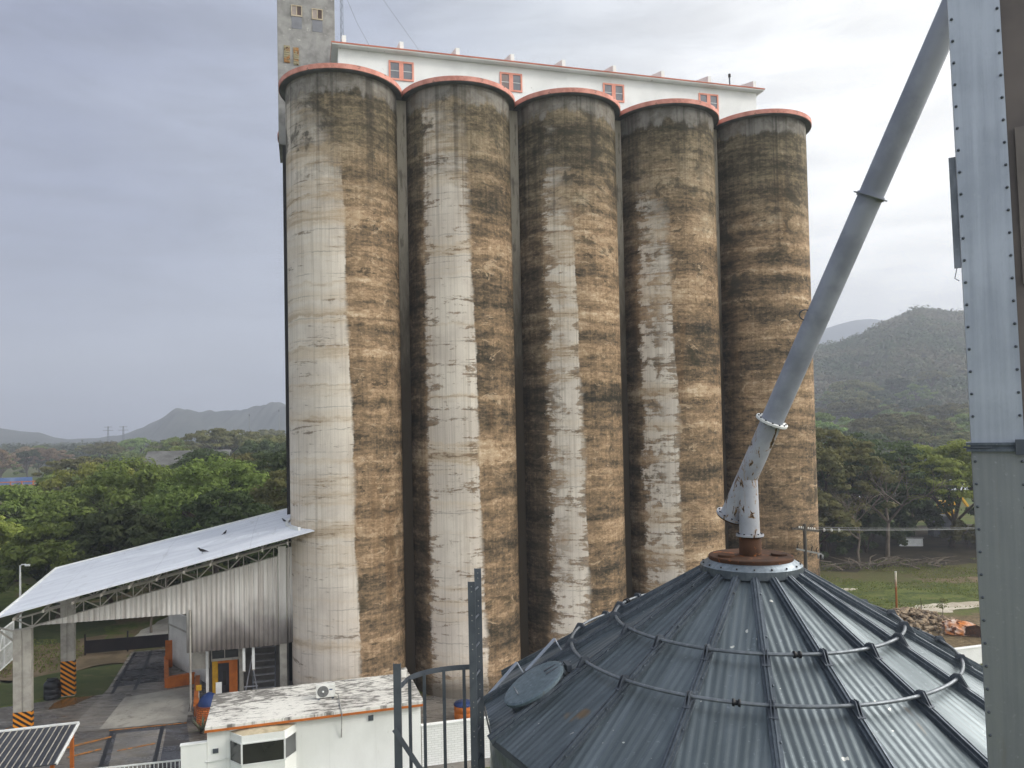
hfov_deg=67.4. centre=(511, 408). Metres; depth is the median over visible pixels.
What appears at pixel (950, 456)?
broadleaf tree
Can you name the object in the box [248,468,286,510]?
broadleaf tree
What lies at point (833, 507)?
broadleaf tree
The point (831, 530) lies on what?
power line
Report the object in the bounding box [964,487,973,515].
undergrowth bush
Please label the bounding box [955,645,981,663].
boundary wall
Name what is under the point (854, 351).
hill forest
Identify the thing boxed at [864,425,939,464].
flat topped tree
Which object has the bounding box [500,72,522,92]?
window
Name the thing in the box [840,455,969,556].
bare tree
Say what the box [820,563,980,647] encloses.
field grass
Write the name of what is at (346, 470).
concrete silo
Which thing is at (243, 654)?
hanging tube lamp
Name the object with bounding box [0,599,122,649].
lawn behind
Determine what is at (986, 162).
bucket elevator
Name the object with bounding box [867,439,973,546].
broadleaf tree
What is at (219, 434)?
flat topped tree
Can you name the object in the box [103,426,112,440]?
power pylon
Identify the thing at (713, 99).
window
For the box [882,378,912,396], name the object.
round tree
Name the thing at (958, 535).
undergrowth bush
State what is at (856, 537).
bare tree
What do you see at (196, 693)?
kerb wall
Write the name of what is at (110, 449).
flat topped tree
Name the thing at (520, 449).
infill wall
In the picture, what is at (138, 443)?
bushy tree
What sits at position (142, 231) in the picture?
sky
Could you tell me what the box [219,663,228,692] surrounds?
door
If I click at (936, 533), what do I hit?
field hut
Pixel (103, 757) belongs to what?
rail groove
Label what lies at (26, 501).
broadleaf tree
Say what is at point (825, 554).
undergrowth bush
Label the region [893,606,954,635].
rubble pile
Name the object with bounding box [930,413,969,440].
bushy tree
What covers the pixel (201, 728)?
agave plant
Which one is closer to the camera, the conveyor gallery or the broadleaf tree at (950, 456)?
the conveyor gallery
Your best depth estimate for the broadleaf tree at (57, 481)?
101.13 m
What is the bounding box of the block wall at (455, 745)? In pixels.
[421,716,489,766]
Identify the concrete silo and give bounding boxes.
[278,63,405,684]
[402,76,520,698]
[512,87,626,654]
[617,98,725,595]
[714,108,819,575]
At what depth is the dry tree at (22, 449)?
350.26 m
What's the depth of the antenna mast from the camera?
46.67 m
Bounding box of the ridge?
[819,319,880,343]
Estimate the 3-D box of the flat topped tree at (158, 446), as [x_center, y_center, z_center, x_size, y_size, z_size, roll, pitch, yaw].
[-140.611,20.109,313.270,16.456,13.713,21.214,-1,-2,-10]
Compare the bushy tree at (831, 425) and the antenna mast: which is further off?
the bushy tree at (831, 425)
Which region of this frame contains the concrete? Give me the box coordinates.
[134,614,185,636]
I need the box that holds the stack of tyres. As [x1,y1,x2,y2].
[43,677,60,700]
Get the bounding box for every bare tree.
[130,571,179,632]
[825,486,880,561]
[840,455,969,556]
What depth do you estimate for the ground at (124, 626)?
73.01 m
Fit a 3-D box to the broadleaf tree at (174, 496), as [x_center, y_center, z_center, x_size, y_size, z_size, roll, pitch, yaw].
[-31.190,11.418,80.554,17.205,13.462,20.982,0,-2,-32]
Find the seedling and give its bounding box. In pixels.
[936,598,947,614]
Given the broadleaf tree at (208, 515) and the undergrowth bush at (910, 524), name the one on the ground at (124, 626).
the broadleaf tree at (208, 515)
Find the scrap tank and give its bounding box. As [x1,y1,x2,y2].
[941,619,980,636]
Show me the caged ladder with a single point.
(474, 666)
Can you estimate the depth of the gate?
51.14 m
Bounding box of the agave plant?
[188,715,207,733]
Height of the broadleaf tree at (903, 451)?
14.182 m
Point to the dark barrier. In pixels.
(127, 643)
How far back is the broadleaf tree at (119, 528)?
61.73 m
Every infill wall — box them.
[396,100,415,684]
[509,111,528,658]
[615,120,632,601]
[714,129,728,548]
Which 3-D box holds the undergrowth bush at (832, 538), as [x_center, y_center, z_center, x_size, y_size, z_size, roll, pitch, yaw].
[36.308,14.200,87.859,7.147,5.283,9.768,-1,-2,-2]
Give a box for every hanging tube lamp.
[242,648,245,671]
[252,647,254,669]
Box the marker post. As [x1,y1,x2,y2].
[894,571,897,607]
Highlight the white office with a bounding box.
[204,667,422,767]
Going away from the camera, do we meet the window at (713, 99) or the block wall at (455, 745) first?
the block wall at (455, 745)
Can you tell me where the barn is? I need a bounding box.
[143,449,231,466]
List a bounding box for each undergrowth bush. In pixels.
[819,536,828,557]
[820,522,868,554]
[823,488,861,517]
[827,513,907,552]
[846,496,918,541]
[871,497,945,539]
[890,482,954,521]
[938,519,975,547]
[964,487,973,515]
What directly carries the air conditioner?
on the white office
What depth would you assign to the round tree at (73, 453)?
329.37 m
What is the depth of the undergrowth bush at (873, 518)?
87.76 m
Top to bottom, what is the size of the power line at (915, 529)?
1.870 m
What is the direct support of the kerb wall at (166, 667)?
on the concrete apron
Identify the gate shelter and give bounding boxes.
[0,721,79,767]
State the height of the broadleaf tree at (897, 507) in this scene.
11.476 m
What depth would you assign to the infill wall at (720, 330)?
51.15 m
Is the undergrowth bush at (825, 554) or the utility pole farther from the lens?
the undergrowth bush at (825, 554)
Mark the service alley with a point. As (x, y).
(434, 708)
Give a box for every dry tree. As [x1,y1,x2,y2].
[0,450,21,477]
[11,446,41,472]
[21,447,50,472]
[30,448,75,466]
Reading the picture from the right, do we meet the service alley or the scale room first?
the service alley
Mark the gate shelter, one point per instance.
(35, 746)
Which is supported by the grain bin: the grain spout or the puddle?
the grain spout
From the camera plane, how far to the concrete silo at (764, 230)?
49.51 m
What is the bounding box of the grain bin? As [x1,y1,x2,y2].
[484,549,987,767]
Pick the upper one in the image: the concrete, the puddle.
the concrete
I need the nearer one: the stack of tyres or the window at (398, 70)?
the stack of tyres
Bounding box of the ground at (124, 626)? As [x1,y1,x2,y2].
[0,464,981,767]
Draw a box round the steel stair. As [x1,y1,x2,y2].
[244,645,275,690]
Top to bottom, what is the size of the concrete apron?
0.001 m
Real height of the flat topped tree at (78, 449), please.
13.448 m
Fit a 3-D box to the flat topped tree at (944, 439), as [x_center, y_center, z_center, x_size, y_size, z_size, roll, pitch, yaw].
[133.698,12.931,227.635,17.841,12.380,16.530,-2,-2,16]
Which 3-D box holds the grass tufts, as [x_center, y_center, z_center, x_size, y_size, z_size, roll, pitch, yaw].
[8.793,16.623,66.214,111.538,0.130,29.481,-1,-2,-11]
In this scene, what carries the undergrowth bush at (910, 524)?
on the bare bank
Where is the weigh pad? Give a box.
[100,686,189,728]
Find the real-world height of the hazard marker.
1.300 m
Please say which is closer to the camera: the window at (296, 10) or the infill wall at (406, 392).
the infill wall at (406, 392)
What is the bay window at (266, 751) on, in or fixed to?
in the white office
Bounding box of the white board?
[216,682,221,693]
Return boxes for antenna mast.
[340,0,418,49]
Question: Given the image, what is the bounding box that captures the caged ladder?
[392,568,484,767]
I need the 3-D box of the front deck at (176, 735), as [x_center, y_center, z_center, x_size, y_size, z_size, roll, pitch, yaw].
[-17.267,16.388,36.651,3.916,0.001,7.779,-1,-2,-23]
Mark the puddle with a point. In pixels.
(64, 702)
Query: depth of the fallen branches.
78.68 m
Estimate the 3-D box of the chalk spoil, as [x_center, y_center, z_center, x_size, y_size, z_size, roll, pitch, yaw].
[36.719,15.979,62.272,9.905,0.001,2.970,-1,-2,-16]
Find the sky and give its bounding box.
[0,0,963,438]
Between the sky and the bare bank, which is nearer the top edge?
the sky
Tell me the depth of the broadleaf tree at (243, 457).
99.90 m
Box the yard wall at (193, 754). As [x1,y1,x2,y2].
[180,740,206,767]
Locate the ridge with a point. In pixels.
(838, 332)
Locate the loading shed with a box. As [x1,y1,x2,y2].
[0,508,313,727]
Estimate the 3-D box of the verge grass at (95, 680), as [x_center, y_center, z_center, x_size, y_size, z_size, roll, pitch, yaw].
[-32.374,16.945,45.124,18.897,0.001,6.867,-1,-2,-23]
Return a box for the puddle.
[48,695,94,709]
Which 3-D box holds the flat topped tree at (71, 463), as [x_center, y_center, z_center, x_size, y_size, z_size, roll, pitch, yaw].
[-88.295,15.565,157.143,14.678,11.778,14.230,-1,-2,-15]
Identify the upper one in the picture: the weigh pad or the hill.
the hill
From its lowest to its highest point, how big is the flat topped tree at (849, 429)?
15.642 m
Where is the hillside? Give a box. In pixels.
[814,315,965,460]
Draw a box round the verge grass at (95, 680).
[0,663,122,705]
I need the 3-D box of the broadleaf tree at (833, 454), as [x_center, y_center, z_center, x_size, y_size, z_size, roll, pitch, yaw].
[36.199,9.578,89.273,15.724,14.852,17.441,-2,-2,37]
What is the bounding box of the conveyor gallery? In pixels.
[330,35,764,119]
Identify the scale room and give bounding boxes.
[192,642,288,693]
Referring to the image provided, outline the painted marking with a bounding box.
[6,722,186,757]
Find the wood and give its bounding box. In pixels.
[0,439,197,465]
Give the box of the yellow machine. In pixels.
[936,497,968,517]
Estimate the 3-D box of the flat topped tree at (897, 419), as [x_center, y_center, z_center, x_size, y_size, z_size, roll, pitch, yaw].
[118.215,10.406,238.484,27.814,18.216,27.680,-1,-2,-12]
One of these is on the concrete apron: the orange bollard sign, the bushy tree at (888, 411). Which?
the orange bollard sign
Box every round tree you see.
[12,449,47,476]
[29,471,92,489]
[50,451,80,460]
[68,455,110,469]
[233,440,285,456]
[842,430,898,450]
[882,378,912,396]
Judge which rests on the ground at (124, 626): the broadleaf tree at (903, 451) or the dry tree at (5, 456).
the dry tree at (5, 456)
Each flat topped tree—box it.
[31,456,112,476]
[73,444,100,456]
[81,441,133,453]
[85,444,128,456]
[148,444,162,448]
[168,428,263,452]
[188,443,212,448]
[201,435,260,454]
[238,434,285,449]
[241,429,285,437]
[815,408,834,415]
[821,422,855,442]
[847,413,956,441]
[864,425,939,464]
[904,403,968,420]
[916,418,963,447]
[928,431,970,444]
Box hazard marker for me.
[196,685,201,690]
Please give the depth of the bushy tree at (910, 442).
250.41 m
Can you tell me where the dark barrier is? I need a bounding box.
[84,631,167,654]
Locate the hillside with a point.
(866, 364)
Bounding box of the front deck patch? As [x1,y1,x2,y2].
[109,729,165,767]
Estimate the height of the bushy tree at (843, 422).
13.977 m
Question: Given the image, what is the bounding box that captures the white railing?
[100,759,180,767]
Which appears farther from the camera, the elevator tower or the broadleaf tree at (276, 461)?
the broadleaf tree at (276, 461)
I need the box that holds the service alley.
[420,696,489,767]
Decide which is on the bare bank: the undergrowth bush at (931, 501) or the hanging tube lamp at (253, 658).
the undergrowth bush at (931, 501)
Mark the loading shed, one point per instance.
(232, 608)
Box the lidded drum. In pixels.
[454,699,469,719]
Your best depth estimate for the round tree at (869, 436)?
196.40 m
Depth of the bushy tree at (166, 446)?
250.34 m
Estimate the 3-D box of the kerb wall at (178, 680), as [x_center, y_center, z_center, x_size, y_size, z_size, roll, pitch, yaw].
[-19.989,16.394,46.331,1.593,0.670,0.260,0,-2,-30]
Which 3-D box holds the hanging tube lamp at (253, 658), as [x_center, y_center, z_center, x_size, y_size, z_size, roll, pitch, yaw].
[-14.410,13.886,42.797,0.180,1.350,0.120,-1,-2,-15]
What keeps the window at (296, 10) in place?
in the elevator tower
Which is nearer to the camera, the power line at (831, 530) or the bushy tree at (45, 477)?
the power line at (831, 530)
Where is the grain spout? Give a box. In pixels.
[716,0,949,556]
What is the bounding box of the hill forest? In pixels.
[813,304,968,444]
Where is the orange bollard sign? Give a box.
[165,640,172,666]
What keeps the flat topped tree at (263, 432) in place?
on the ground at (124, 626)
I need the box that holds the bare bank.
[819,524,976,571]
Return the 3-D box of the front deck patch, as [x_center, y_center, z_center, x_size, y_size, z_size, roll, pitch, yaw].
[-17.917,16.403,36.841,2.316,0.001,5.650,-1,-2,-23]
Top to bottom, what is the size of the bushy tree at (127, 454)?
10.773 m
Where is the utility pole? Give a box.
[791,524,822,575]
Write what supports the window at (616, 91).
in the conveyor gallery
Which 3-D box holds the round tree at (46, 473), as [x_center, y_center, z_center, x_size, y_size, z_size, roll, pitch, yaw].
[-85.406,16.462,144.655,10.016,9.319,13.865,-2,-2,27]
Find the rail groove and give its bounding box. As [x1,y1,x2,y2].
[98,651,164,767]
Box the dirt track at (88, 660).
[0,635,136,682]
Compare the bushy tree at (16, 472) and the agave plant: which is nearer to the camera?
the agave plant
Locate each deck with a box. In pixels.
[103,723,189,767]
[112,650,164,686]
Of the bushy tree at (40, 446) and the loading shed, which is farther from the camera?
the bushy tree at (40, 446)
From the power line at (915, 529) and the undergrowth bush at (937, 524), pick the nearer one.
the power line at (915, 529)
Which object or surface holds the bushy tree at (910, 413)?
on the hillside
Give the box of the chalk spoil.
[912,601,978,612]
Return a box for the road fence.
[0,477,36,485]
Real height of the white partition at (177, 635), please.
3.500 m
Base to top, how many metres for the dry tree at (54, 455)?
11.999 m
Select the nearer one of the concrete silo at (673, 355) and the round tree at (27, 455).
the concrete silo at (673, 355)
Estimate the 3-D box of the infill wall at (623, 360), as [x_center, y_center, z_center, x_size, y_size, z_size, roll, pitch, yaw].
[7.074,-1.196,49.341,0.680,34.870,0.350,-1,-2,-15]
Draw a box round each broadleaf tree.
[0,483,95,581]
[0,515,51,582]
[0,521,113,618]
[21,503,186,620]
[23,455,198,531]
[35,462,140,531]
[132,453,281,573]
[159,488,286,575]
[164,447,228,476]
[190,452,285,483]
[209,448,286,507]
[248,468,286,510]
[815,427,899,551]
[816,432,961,541]
[818,491,862,544]
[819,458,919,513]
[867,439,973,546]
[921,451,972,497]
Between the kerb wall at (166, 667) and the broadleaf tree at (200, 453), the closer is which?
the kerb wall at (166, 667)
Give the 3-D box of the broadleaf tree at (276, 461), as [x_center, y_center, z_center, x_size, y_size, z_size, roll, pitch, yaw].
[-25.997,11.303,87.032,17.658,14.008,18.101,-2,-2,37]
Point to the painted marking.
(110, 737)
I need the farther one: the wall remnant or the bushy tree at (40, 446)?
the bushy tree at (40, 446)
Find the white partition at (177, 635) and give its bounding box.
[168,614,205,682]
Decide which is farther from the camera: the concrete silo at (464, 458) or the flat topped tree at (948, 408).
the flat topped tree at (948, 408)
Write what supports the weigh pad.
on the concrete apron
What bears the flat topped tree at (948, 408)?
on the hillside
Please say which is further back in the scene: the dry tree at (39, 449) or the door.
the dry tree at (39, 449)
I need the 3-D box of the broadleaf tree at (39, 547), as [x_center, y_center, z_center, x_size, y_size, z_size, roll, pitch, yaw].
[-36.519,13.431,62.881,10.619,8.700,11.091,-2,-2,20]
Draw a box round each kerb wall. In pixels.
[164,656,168,687]
[166,672,194,687]
[193,675,199,716]
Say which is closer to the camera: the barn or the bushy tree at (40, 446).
the barn
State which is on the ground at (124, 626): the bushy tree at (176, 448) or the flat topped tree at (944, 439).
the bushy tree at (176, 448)
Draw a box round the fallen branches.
[820,554,957,570]
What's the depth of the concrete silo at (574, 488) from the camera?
45.82 m
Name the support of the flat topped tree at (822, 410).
on the hillside
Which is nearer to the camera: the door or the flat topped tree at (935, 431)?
the door
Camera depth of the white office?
33.52 m
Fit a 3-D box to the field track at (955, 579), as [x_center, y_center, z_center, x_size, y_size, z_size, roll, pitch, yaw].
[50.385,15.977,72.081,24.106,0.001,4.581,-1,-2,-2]
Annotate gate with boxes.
[0,621,13,670]
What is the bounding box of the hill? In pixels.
[0,402,285,444]
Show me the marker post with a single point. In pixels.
(896, 604)
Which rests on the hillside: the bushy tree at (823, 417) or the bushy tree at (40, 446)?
the bushy tree at (823, 417)
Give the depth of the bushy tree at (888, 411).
336.99 m
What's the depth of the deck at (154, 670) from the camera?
49.65 m
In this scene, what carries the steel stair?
on the yard asphalt
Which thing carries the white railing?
on the yard asphalt
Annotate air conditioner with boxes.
[316,682,341,737]
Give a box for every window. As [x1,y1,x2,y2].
[229,730,296,765]
[291,4,301,28]
[312,8,322,32]
[388,60,413,81]
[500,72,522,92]
[603,83,624,102]
[698,93,718,111]
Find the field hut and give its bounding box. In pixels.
[928,514,951,536]
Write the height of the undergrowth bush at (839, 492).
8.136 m
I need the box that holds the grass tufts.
[0,558,978,677]
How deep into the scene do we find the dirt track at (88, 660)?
52.32 m
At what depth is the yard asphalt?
40.24 m
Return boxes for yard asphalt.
[0,680,292,767]
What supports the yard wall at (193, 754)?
on the ground at (124, 626)
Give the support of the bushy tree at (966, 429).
on the hillside
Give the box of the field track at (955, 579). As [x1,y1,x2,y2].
[914,576,977,582]
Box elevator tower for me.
[277,0,334,680]
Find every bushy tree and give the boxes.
[0,453,21,477]
[32,445,47,469]
[33,473,80,491]
[90,447,124,456]
[109,437,150,459]
[109,452,142,461]
[130,436,189,458]
[165,446,190,450]
[815,412,855,432]
[815,420,847,443]
[821,382,864,403]
[836,418,854,424]
[878,409,904,413]
[880,436,925,450]
[903,411,935,442]
[925,427,969,448]
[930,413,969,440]
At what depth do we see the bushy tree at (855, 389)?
424.59 m
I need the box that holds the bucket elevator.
[947,0,1023,767]
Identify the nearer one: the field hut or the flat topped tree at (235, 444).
the field hut
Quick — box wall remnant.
[899,537,923,545]
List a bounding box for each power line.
[823,528,965,531]
[832,529,951,529]
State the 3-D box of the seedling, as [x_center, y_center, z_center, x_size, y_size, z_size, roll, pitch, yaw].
[32.416,15.112,57.882,0.860,1.702,0.817,-2,-2,34]
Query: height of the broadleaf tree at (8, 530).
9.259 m
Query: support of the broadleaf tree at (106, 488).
on the ground at (124, 626)
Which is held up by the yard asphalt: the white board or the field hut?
the white board
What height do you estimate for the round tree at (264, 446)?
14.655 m
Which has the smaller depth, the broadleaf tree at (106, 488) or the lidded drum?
the lidded drum
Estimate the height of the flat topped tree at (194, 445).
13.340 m
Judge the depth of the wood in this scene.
505.95 m
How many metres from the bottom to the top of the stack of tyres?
1.179 m
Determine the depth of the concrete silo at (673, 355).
47.66 m
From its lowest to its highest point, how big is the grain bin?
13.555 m
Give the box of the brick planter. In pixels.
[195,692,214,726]
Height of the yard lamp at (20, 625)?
5.720 m
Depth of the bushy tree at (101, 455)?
308.08 m
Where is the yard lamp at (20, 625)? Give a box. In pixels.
[19,564,29,627]
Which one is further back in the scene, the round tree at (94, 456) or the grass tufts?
the round tree at (94, 456)
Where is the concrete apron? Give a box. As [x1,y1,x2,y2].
[76,649,201,731]
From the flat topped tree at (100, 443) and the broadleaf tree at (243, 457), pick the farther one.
the flat topped tree at (100, 443)

